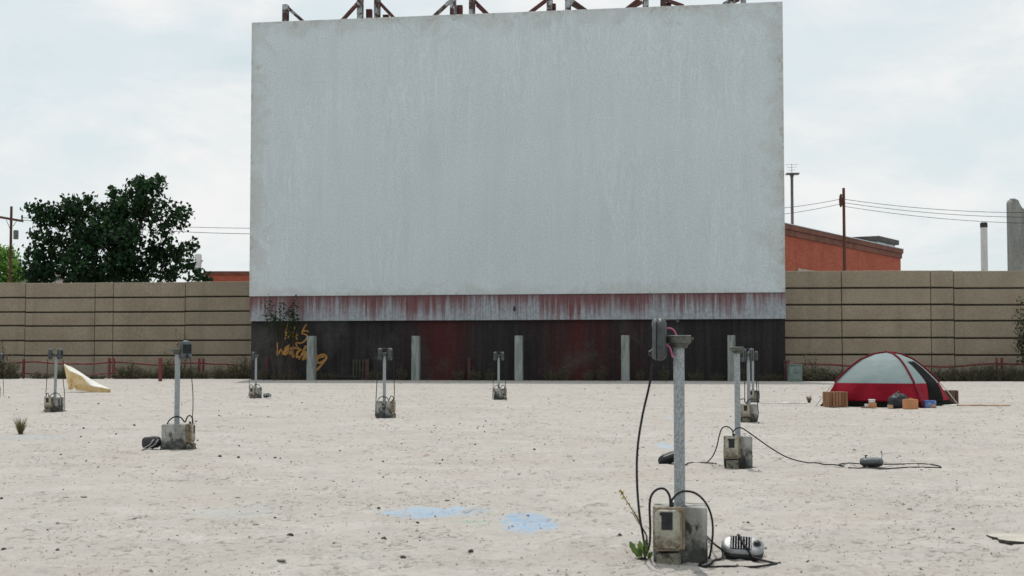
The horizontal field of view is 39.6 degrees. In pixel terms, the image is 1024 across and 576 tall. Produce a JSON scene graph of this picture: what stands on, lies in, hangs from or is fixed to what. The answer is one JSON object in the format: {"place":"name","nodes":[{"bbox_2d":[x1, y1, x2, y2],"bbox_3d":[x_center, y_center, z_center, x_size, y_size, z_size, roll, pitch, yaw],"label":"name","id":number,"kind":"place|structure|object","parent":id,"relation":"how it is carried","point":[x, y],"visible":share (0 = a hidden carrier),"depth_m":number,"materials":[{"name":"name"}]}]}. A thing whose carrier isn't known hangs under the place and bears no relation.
{"place":"outdoors","nodes":[
{"label":"outdoors","id":0,"kind":"place"},
{"bbox_2d":[205,271,248,281],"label":"brick building","id":1,"kind":"structure","parent":0,"point":[216,276],"depth_m":128.20,"materials":[{"name":"brick"}]},
{"bbox_2d":[0,378,1023,575],"bbox_3d":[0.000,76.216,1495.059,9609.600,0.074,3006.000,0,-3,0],"label":"ground","id":2,"kind":"structure","parent":0,"point":[589,484],"depth_m":11.93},
{"bbox_2d":[0,338,12,378],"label":"twiggy shrub","id":3,"kind":"object","parent":2,"relation":"on","point":[2,363],"visible":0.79,"depth_m":73.49,"materials":[{"name":"green plant"}]},
{"bbox_2d":[0,353,21,378],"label":"scrub clump","id":4,"kind":"object","parent":2,"relation":"on","point":[10,375],"visible":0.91,"depth_m":73.48,"materials":[{"name":"green plant"}]},
{"bbox_2d":[0,206,23,282],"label":"utility pole","id":5,"kind":"object","parent":2,"relation":"on","point":[15,232],"visible":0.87,"depth_m":95.15,"materials":[{"name":"wood"}]},
{"bbox_2d":[0,243,25,282],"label":"bushy tree","id":6,"kind":"object","parent":2,"relation":"on","point":[4,264],"visible":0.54,"depth_m":117.76,"materials":[{"name":"green plant"}]},
{"bbox_2d":[13,416,27,433],"bbox_3d":[-6.680,1.863,19.345,0.235,0.270,0.192,0,-3,0],"label":"grass tuft","id":7,"kind":"object","parent":2,"relation":"on","point":[20,426],"visible":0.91,"depth_m":19.32,"materials":[{"name":"plant"}]},
{"bbox_2d":[24,371,53,378],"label":"scrub clump","id":8,"kind":"object","parent":2,"relation":"on","point":[37,375],"visible":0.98,"depth_m":74.12,"materials":[{"name":"green plant"}]},
{"bbox_2d":[44,353,63,411],"bbox_3d":[-8.796,1.848,27.440,0.326,1.174,0.343,1,-3,5],"label":"speaker post","id":9,"kind":"object","parent":2,"relation":"on","point":[54,403],"visible":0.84,"depth_m":27.33,"materials":[{"name":"concrete"}]},
{"bbox_2d":[43,349,55,410],"bbox_3d":[-8.936,1.780,27.472,0.204,1.219,0.135,2,-4,-36],"label":"drive in speaker","id":10,"kind":"object","parent":9,"relation":"hanging from","point":[50,354],"visible":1,"depth_m":27.45},
{"bbox_2d":[57,348,64,409],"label":"drive in speaker","id":11,"kind":"object","parent":9,"relation":"hanging from","point":[59,353],"visible":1,"depth_m":27.45},
{"bbox_2d":[50,364,77,378],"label":"scrub clump","id":12,"kind":"object","parent":2,"relation":"on","point":[60,375],"visible":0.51,"depth_m":73.63,"materials":[{"name":"green plant"}]},
{"bbox_2d":[64,364,110,392],"bbox_3d":[-13.074,2.783,43.607,0.982,0.906,1.632,2,-4,-38],"label":"bent board","id":13,"kind":"object","parent":2,"relation":"on","point":[77,380],"visible":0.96,"depth_m":43.41,"materials":[{"name":"wood"}]},
{"bbox_2d":[87,373,107,378],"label":"scrub clump","id":14,"kind":"object","parent":2,"relation":"on","point":[97,377],"visible":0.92,"depth_m":73.53,"materials":[{"name":"green plant"}]},
{"bbox_2d":[10,172,213,282],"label":"leafy tree","id":15,"kind":"object","parent":2,"relation":"on","point":[116,233],"visible":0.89,"depth_m":82.70,"materials":[{"name":"green plant"}]},
{"bbox_2d":[1,358,243,378],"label":"pipe fence","id":16,"kind":"object","parent":2,"relation":"on","point":[113,362],"visible":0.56,"depth_m":74.85,"materials":[{"name":"metal"}]},
{"bbox_2d":[0,281,250,377],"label":"concrete wall","id":17,"kind":"structure","parent":2,"relation":"on","point":[139,322],"depth_m":78.28,"materials":[{"name":"concrete"}]},
{"bbox_2d":[113,360,145,378],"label":"scrub clump","id":18,"kind":"object","parent":2,"relation":"on","point":[131,374],"visible":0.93,"depth_m":73.46,"materials":[{"name":"green plant"}]},
{"bbox_2d":[120,364,154,378],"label":"scrub clump","id":19,"kind":"object","parent":2,"relation":"on","point":[142,377],"visible":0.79,"depth_m":74.20,"materials":[{"name":"green plant"}]},
{"bbox_2d":[142,436,162,450],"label":"drive in speaker","id":20,"kind":"object","parent":2,"relation":"on","point":[152,442],"visible":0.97,"depth_m":15.93},
{"bbox_2d":[158,358,161,380],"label":"steel post","id":21,"kind":"object","parent":2,"relation":"on","point":[160,371],"visible":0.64,"depth_m":65.82,"materials":[{"name":"metal"}]},
{"bbox_2d":[154,360,181,378],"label":"scrub clump","id":22,"kind":"object","parent":2,"relation":"on","point":[164,370],"visible":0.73,"depth_m":73.81,"materials":[{"name":"green plant"}]},
{"bbox_2d":[163,330,188,378],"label":"twiggy shrub","id":23,"kind":"object","parent":2,"relation":"on","point":[173,361],"visible":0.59,"depth_m":73.68,"materials":[{"name":"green plant"}]},
{"bbox_2d":[161,349,195,449],"bbox_3d":[-3.734,1.273,16.030,0.364,1.174,0.283,0,-3,0],"label":"speaker post","id":24,"kind":"object","parent":2,"relation":"on","point":[177,435],"visible":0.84,"depth_m":15.88,"materials":[{"name":"concrete"}]},
{"bbox_2d":[180,341,196,448],"bbox_3d":[-3.653,1.202,16.030,0.223,1.218,0.130,-1,-3,13],"label":"drive in speaker","id":25,"kind":"object","parent":24,"relation":"hanging from","point":[186,349],"visible":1,"depth_m":16.02},
{"bbox_2d":[162,359,198,378],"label":"scrub clump","id":26,"kind":"object","parent":2,"relation":"on","point":[182,372],"visible":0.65,"depth_m":73.90,"materials":[{"name":"green plant"}]},
{"bbox_2d":[182,367,206,378],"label":"scrub clump","id":27,"kind":"object","parent":2,"relation":"on","point":[195,375],"visible":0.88,"depth_m":73.96,"materials":[{"name":"green plant"}]},
{"bbox_2d":[194,254,201,281],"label":"white chimney","id":28,"kind":"object","parent":2,"relation":"on","point":[198,257],"visible":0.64,"depth_m":124.02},
{"bbox_2d":[192,369,211,378],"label":"scrub clump","id":29,"kind":"object","parent":2,"relation":"on","point":[206,375],"visible":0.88,"depth_m":74.14,"materials":[{"name":"green plant"}]},
{"bbox_2d":[208,364,236,378],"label":"scrub clump","id":30,"kind":"object","parent":2,"relation":"on","point":[219,375],"visible":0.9,"depth_m":73.56,"materials":[{"name":"green plant"}]},
{"bbox_2d":[227,353,250,378],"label":"scrub clump","id":31,"kind":"object","parent":2,"relation":"on","point":[245,366],"visible":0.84,"depth_m":73.87,"materials":[{"name":"green plant"}]},
{"bbox_2d":[249,355,261,397],"bbox_3d":[-6.618,2.317,36.785,0.315,1.174,0.343,0,-3,3],"label":"speaker post","id":32,"kind":"object","parent":2,"relation":"on","point":[255,392],"visible":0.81,"depth_m":36.67,"materials":[{"name":"concrete"}]},
{"bbox_2d":[259,367,269,379],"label":"scrub clump","id":33,"kind":"object","parent":2,"relation":"on","point":[264,376],"visible":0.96,"depth_m":70.17,"materials":[{"name":"green plant"}]},
{"bbox_2d":[265,358,268,379],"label":"steel post","id":34,"kind":"object","parent":2,"relation":"on","point":[266,364],"visible":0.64,"depth_m":70.45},
{"bbox_2d":[261,294,302,379],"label":"tall bush","id":35,"kind":"object","parent":2,"relation":"on","point":[290,328],"visible":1,"depth_m":69.45,"materials":[{"name":"green plant"}]},
{"bbox_2d":[306,336,316,379],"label":"concrete post","id":36,"kind":"object","parent":2,"relation":"on","point":[311,356],"visible":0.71,"depth_m":69.28,"materials":[{"name":"concrete"}]},
{"bbox_2d":[316,371,329,379],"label":"scrub clump","id":37,"kind":"object","parent":2,"relation":"on","point":[322,377],"visible":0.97,"depth_m":69.70,"materials":[{"name":"green plant"}]},
{"bbox_2d":[352,359,364,379],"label":"wooden pallet","id":38,"kind":"object","parent":2,"relation":"on","point":[356,370],"visible":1,"depth_m":69.76,"materials":[{"name":"grey wood"}]},
{"bbox_2d":[365,359,369,379],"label":"red board","id":39,"kind":"object","parent":2,"relation":"on","point":[367,363],"visible":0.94,"depth_m":69.61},
{"bbox_2d":[367,367,382,379],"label":"scrub clump","id":40,"kind":"object","parent":2,"relation":"on","point":[374,375],"visible":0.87,"depth_m":69.25,"materials":[{"name":"green plant"}]},
{"bbox_2d":[376,353,395,417],"bbox_3d":[-2.196,1.719,24.897,0.343,1.174,0.267,0,-3,1],"label":"speaker post","id":41,"kind":"object","parent":2,"relation":"on","point":[385,408],"visible":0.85,"depth_m":24.75,"materials":[{"name":"concrete"}]},
{"bbox_2d":[375,348,385,416],"bbox_3d":[-2.303,1.651,24.894,0.142,1.202,0.130,-2,-3,32],"label":"drive in speaker","id":42,"kind":"object","parent":41,"relation":"hanging from","point":[379,357],"visible":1,"depth_m":24.87},
{"bbox_2d":[386,348,394,400],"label":"drive in speaker","id":43,"kind":"object","parent":41,"relation":"hanging from","point":[390,354],"visible":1,"depth_m":24.87},
{"bbox_2d":[396,368,408,379],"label":"scrub clump","id":44,"kind":"object","parent":2,"relation":"on","point":[401,376],"visible":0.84,"depth_m":69.06,"materials":[{"name":"green plant"}]},
{"bbox_2d":[411,336,419,379],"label":"concrete post","id":45,"kind":"object","parent":2,"relation":"on","point":[415,360],"visible":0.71,"depth_m":68.45,"materials":[{"name":"concrete"}]},
{"bbox_2d":[452,368,464,379],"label":"scrub clump","id":46,"kind":"object","parent":2,"relation":"on","point":[459,377],"visible":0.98,"depth_m":68.63,"materials":[{"name":"green plant"}]},
{"bbox_2d":[467,357,470,379],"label":"steel post","id":47,"kind":"object","parent":2,"relation":"on","point":[468,366],"visible":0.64,"depth_m":68.80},
{"bbox_2d":[468,366,481,379],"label":"scrub clump","id":48,"kind":"object","parent":2,"relation":"on","point":[478,376],"visible":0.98,"depth_m":68.47,"materials":[{"name":"green plant"}]},
{"bbox_2d":[484,369,495,380],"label":"scrub clump","id":49,"kind":"object","parent":2,"relation":"on","point":[488,376],"visible":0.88,"depth_m":68.39,"materials":[{"name":"green plant"}]},
{"bbox_2d":[493,355,506,399],"bbox_3d":[-0.297,2.260,35.654,0.343,1.174,0.267,0,-3,-2],"label":"speaker post","id":50,"kind":"object","parent":2,"relation":"on","point":[499,393],"visible":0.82,"depth_m":35.51,"materials":[{"name":"concrete"}]},
{"bbox_2d":[0,386,1022,575],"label":"grit","id":51,"kind":"object","parent":2,"relation":"on","point":[416,530],"visible":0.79,"depth_m":9.70,"materials":[{"name":"gravel"}]},
{"bbox_2d":[249,0,785,380],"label":"movie screen","id":52,"kind":"object","parent":2,"relation":"on","point":[580,190],"visible":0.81,"depth_m":68.82,"materials":[{"name":"white paint"}]},
{"bbox_2d":[514,336,522,380],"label":"concrete post","id":53,"kind":"object","parent":2,"relation":"on","point":[518,363],"visible":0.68,"depth_m":67.63,"materials":[{"name":"concrete"}]},
{"bbox_2d":[542,366,560,380],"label":"scrub clump","id":54,"kind":"object","parent":2,"relation":"on","point":[551,378],"visible":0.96,"depth_m":67.89,"materials":[{"name":"green plant"}]},
{"bbox_2d":[557,366,569,380],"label":"scrub clump","id":55,"kind":"object","parent":2,"relation":"on","point":[562,377],"visible":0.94,"depth_m":67.79,"materials":[{"name":"green plant"}]},
{"bbox_2d":[581,370,594,380],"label":"scrub clump","id":56,"kind":"object","parent":2,"relation":"on","point":[587,377],"visible":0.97,"depth_m":67.59,"materials":[{"name":"green plant"}]},
{"bbox_2d":[595,365,607,380],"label":"scrub clump","id":57,"kind":"object","parent":2,"relation":"on","point":[601,376],"visible":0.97,"depth_m":67.49,"materials":[{"name":"green plant"}]},
{"bbox_2d":[621,335,629,380],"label":"concrete post","id":58,"kind":"object","parent":2,"relation":"on","point":[625,357],"visible":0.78,"depth_m":66.83,"materials":[{"name":"concrete"}]},
{"bbox_2d":[619,489,652,559],"bbox_3d":[0.619,1.192,7.133,0.166,0.360,0.083,0,-3,0],"label":"flowering weed","id":59,"kind":"object","parent":2,"relation":"on","point":[640,549],"visible":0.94,"depth_m":7.11,"materials":[{"name":"green plant"}]},
{"bbox_2d":[635,369,644,380],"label":"scrub clump","id":60,"kind":"object","parent":2,"relation":"on","point":[639,376],"visible":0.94,"depth_m":67.19,"materials":[{"name":"green plant"}]},
{"bbox_2d":[657,363,669,380],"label":"scrub clump","id":61,"kind":"object","parent":2,"relation":"on","point":[664,375],"visible":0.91,"depth_m":67.04,"materials":[{"name":"green plant"}]},
{"bbox_2d":[648,335,707,564],"bbox_3d":[0.818,0.827,7.165,0.315,1.174,0.552,0,-3,6],"label":"speaker post","id":62,"kind":"object","parent":2,"relation":"on","point":[679,531],"visible":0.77,"depth_m":6.94,"materials":[{"name":"metal"}]},
{"bbox_2d":[636,318,678,541],"bbox_3d":[0.753,0.765,7.327,0.218,1.207,0.609,0,-3,7],"label":"drive in speaker","id":63,"kind":"object","parent":62,"relation":"hanging from","point":[658,350],"visible":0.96,"depth_m":7.06},
{"bbox_2d":[658,451,703,464],"bbox_3d":[1.632,1.663,13.781,0.351,0.186,0.502,-2,-3,32],"label":"drive in speaker","id":64,"kind":"object","parent":2,"relation":"on","point":[667,458],"visible":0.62,"depth_m":13.69},
{"bbox_2d":[688,370,704,380],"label":"scrub clump","id":65,"kind":"object","parent":2,"relation":"on","point":[693,378],"visible":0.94,"depth_m":66.79,"materials":[{"name":"green plant"}]},
{"bbox_2d":[710,373,725,380],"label":"scrub clump","id":66,"kind":"object","parent":2,"relation":"on","point":[718,378],"visible":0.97,"depth_m":66.62,"materials":[{"name":"green plant"}]},
{"bbox_2d":[671,490,780,567],"bbox_3d":[1.178,1.208,7.390,0.526,0.398,1.184,-1,-3,16],"label":"drive in speaker","id":67,"kind":"object","parent":2,"relation":"on","point":[738,546],"visible":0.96,"depth_m":7.11},
{"bbox_2d":[704,347,752,468],"bbox_3d":[2.065,1.152,13.630,0.447,1.174,0.709,0,-3,7],"label":"speaker post","id":68,"kind":"object","parent":2,"relation":"on","point":[737,449],"visible":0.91,"depth_m":13.35,"materials":[{"name":"metal"}]},
{"bbox_2d":[727,335,734,380],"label":"concrete post","id":69,"kind":"object","parent":2,"relation":"on","point":[730,341],"visible":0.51,"depth_m":66.03,"materials":[{"name":"concrete"}]},
{"bbox_2d":[740,352,757,422],"bbox_3d":[3.826,1.627,23.076,0.296,1.174,0.343,0,-3,6],"label":"speaker post","id":70,"kind":"object","parent":2,"relation":"on","point":[748,412],"visible":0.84,"depth_m":22.95,"materials":[{"name":"concrete"}]},
{"bbox_2d":[740,349,746,401],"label":"drive in speaker","id":71,"kind":"object","parent":70,"relation":"hanging from","point":[743,356],"visible":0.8,"depth_m":23.08},
{"bbox_2d":[749,348,758,416],"bbox_3d":[3.900,1.568,23.109,0.131,1.177,0.162,3,-4,-43],"label":"drive in speaker","id":72,"kind":"object","parent":70,"relation":"hanging from","point":[751,355],"visible":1,"depth_m":23.08},
{"bbox_2d":[750,354,758,401],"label":"speaker post","id":73,"kind":"object","parent":2,"relation":"on","point":[753,395],"visible":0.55,"depth_m":33.37,"materials":[{"name":"concrete"}]},
{"bbox_2d":[769,372,783,380],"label":"scrub clump","id":74,"kind":"object","parent":2,"relation":"on","point":[775,378],"visible":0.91,"depth_m":66.19,"materials":[{"name":"green plant"}]},
{"bbox_2d":[785,164,799,223],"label":"utility pole","id":75,"kind":"object","parent":2,"relation":"on","point":[792,197],"visible":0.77,"depth_m":125.46,"materials":[{"name":"grey metal"}]},
{"bbox_2d":[786,364,802,380],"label":"utility cabinet","id":76,"kind":"object","parent":2,"relation":"on","point":[792,375],"visible":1,"depth_m":65.15,"materials":[{"name":"metal"}]},
{"bbox_2d":[793,365,815,380],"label":"scrub clump","id":77,"kind":"object","parent":2,"relation":"on","point":[803,376],"visible":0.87,"depth_m":65.57,"materials":[{"name":"green plant"}]},
{"bbox_2d":[800,351,832,375],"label":"twiggy shrub","id":78,"kind":"object","parent":2,"relation":"on","point":[812,366],"visible":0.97,"depth_m":65.89,"materials":[{"name":"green plant"}]},
{"bbox_2d":[804,368,829,380],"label":"scrub clump","id":79,"kind":"object","parent":2,"relation":"on","point":[814,377],"visible":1,"depth_m":65.54,"materials":[{"name":"green plant"}]},
{"bbox_2d":[810,368,833,380],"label":"scrub clump","id":80,"kind":"object","parent":2,"relation":"on","point":[823,374],"visible":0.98,"depth_m":65.82,"materials":[{"name":"green plant"}]},
{"bbox_2d":[823,391,847,406],"bbox_3d":[6.858,2.360,30.182,0.429,0.319,0.366,1,-3,-10],"label":"wooden crate","id":81,"kind":"object","parent":2,"relation":"on","point":[836,399],"visible":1,"depth_m":30.02,"materials":[{"name":"brown wood"}]},
{"bbox_2d":[733,427,941,468],"bbox_3d":[3.063,1.503,13.474,1.952,0.386,0.526,0,-3,7],"label":"drive in speaker","id":82,"kind":"object","parent":2,"relation":"on","point":[865,461],"visible":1,"depth_m":13.30},
{"bbox_2d":[839,188,845,270],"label":"utility pole","id":83,"kind":"object","parent":2,"relation":"on","point":[842,200],"visible":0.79,"depth_m":98.22,"materials":[{"name":"wood"}]},
{"bbox_2d":[848,203,999,216],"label":"overhead wire","id":84,"kind":"object","parent":83,"relation":"attached to","point":[927,212],"visible":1,"depth_m":98.28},
{"bbox_2d":[845,206,1009,222],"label":"overhead wire","id":85,"kind":"object","parent":83,"relation":"attached to","point":[930,217],"visible":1,"depth_m":98.26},
{"bbox_2d":[845,199,1023,212],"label":"overhead wire","id":86,"kind":"object","parent":83,"relation":"attached to","point":[942,209],"visible":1,"depth_m":98.28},
{"bbox_2d":[785,223,902,270],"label":"brick hall","id":87,"kind":"structure","parent":2,"relation":"on","point":[808,249],"depth_m":115.02,"materials":[{"name":"brick"}]},
{"bbox_2d":[815,351,957,407],"bbox_3d":[8.184,1.969,31.016,2.384,1.195,2.385,-2,-3,33],"label":"dome tent","id":88,"kind":"object","parent":2,"relation":"on","point":[881,377],"visible":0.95,"depth_m":30.34,"materials":[{"name":"red"}]},
{"bbox_2d":[908,361,942,401],"bbox_3d":[8.862,2.001,30.464,0.743,0.855,1.041,-1,-3,15],"label":"door","id":89,"kind":"structure","parent":88,"relation":"in","point":[935,393],"depth_m":30.53,"materials":[{"name":"black"}]},
{"bbox_2d":[888,391,907,407],"bbox_3d":[7.967,2.300,29.319,0.446,0.352,0.360,0,-3,0],"label":"bin bag","id":90,"kind":"object","parent":2,"relation":"on","point":[895,400],"visible":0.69,"depth_m":29.20,"materials":[{"name":"plastic"}]},
{"bbox_2d":[785,270,1023,377],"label":"concrete wall","id":91,"kind":"structure","parent":2,"relation":"on","point":[940,317],"depth_m":68.15,"materials":[{"name":"concrete"}]},
{"bbox_2d":[788,358,1022,368],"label":"pipe fence","id":92,"kind":"object","parent":2,"relation":"on","point":[996,363],"visible":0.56,"depth_m":66.77,"materials":[{"name":"metal"}]},
{"bbox_2d":[902,399,917,408],"bbox_3d":[8.053,2.349,28.758,0.247,0.199,0.220,0,-3,-7],"label":"cardboard box","id":93,"kind":"object","parent":2,"relation":"on","point":[909,403],"visible":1,"depth_m":28.65,"materials":[{"name":"cardboard"}]},
{"bbox_2d":[923,400,935,407],"bbox_3d":[8.695,2.414,29.599,0.223,0.152,0.204,0,-3,5],"label":"printed box","id":94,"kind":"object","parent":2,"relation":"on","point":[929,403],"visible":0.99,"depth_m":29.50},
{"bbox_2d":[928,367,949,380],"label":"scrub clump","id":95,"kind":"object","parent":2,"relation":"on","point":[939,371],"visible":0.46,"depth_m":65.56,"materials":[{"name":"green plant"}]},
{"bbox_2d":[933,370,964,380],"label":"scrub clump","id":96,"kind":"object","parent":2,"relation":"on","point":[949,377],"visible":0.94,"depth_m":65.48,"materials":[{"name":"green plant"}]},
{"bbox_2d":[942,365,966,380],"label":"scrub clump","id":97,"kind":"object","parent":2,"relation":"on","point":[953,370],"visible":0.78,"depth_m":66.05,"materials":[{"name":"green plant"}]},
{"bbox_2d":[963,362,987,380],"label":"scrub clump","id":98,"kind":"object","parent":2,"relation":"on","point":[976,376],"visible":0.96,"depth_m":65.64,"materials":[{"name":"green plant"}]},
{"bbox_2d":[980,222,987,270],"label":"white chimney","id":99,"kind":"object","parent":2,"relation":"on","point":[984,245],"visible":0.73,"depth_m":140.13,"materials":[{"name":"metal"}]},
{"bbox_2d":[970,365,1003,380],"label":"scrub clump","id":100,"kind":"object","parent":2,"relation":"on","point":[988,374],"visible":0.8,"depth_m":65.92,"materials":[{"name":"green plant"}]},
{"bbox_2d":[979,364,1007,380],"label":"scrub clump","id":101,"kind":"object","parent":2,"relation":"on","point":[1000,377],"visible":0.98,"depth_m":65.79,"materials":[{"name":"green plant"}]},
{"bbox_2d":[987,361,1014,380],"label":"scrub clump","id":102,"kind":"object","parent":2,"relation":"on","point":[1002,366],"visible":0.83,"depth_m":66.12,"materials":[{"name":"green plant"}]},
{"bbox_2d":[986,533,1023,543],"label":"broken slab","id":103,"kind":"object","parent":2,"relation":"on","point":[1014,538],"depth_m":7.83,"materials":[{"name":"concrete"}]},
{"bbox_2d":[1003,363,1023,379],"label":"scrub clump","id":104,"kind":"object","parent":2,"relation":"on","point":[1014,371],"visible":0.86,"depth_m":66.06,"materials":[{"name":"green plant"}]},
{"bbox_2d":[1004,374,1023,380],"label":"scrub clump","id":105,"kind":"object","parent":2,"relation":"on","point":[1016,379],"visible":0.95,"depth_m":65.66,"materials":[{"name":"green plant"}]},
{"bbox_2d":[1006,198,1023,270],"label":"concrete stack","id":106,"kind":"object","parent":2,"relation":"on","point":[1015,243],"visible":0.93,"depth_m":139.80,"materials":[{"name":"concrete"}]},
{"bbox_2d":[1011,288,1023,364],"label":"tall shrub","id":107,"kind":"object","parent":2,"relation":"on","point":[1019,342],"visible":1,"depth_m":65.97,"materials":[{"name":"green plant"}]},
{"bbox_2d":[0,0,1023,281],"label":"sky","id":108,"kind":"structure","parent":0,"point":[919,104],"materials":[{"name":"white"}]},
{"bbox_2d":[944,390,958,403],"bbox_3d":[9.886,2.461,32.089,0.312,0.309,0.306,0,-3,6],"label":"wicker hamper","id":109,"kind":"object","parent":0,"point":[955,396],"visible":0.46,"depth_m":31.94,"materials":[{"name":"wicker"}]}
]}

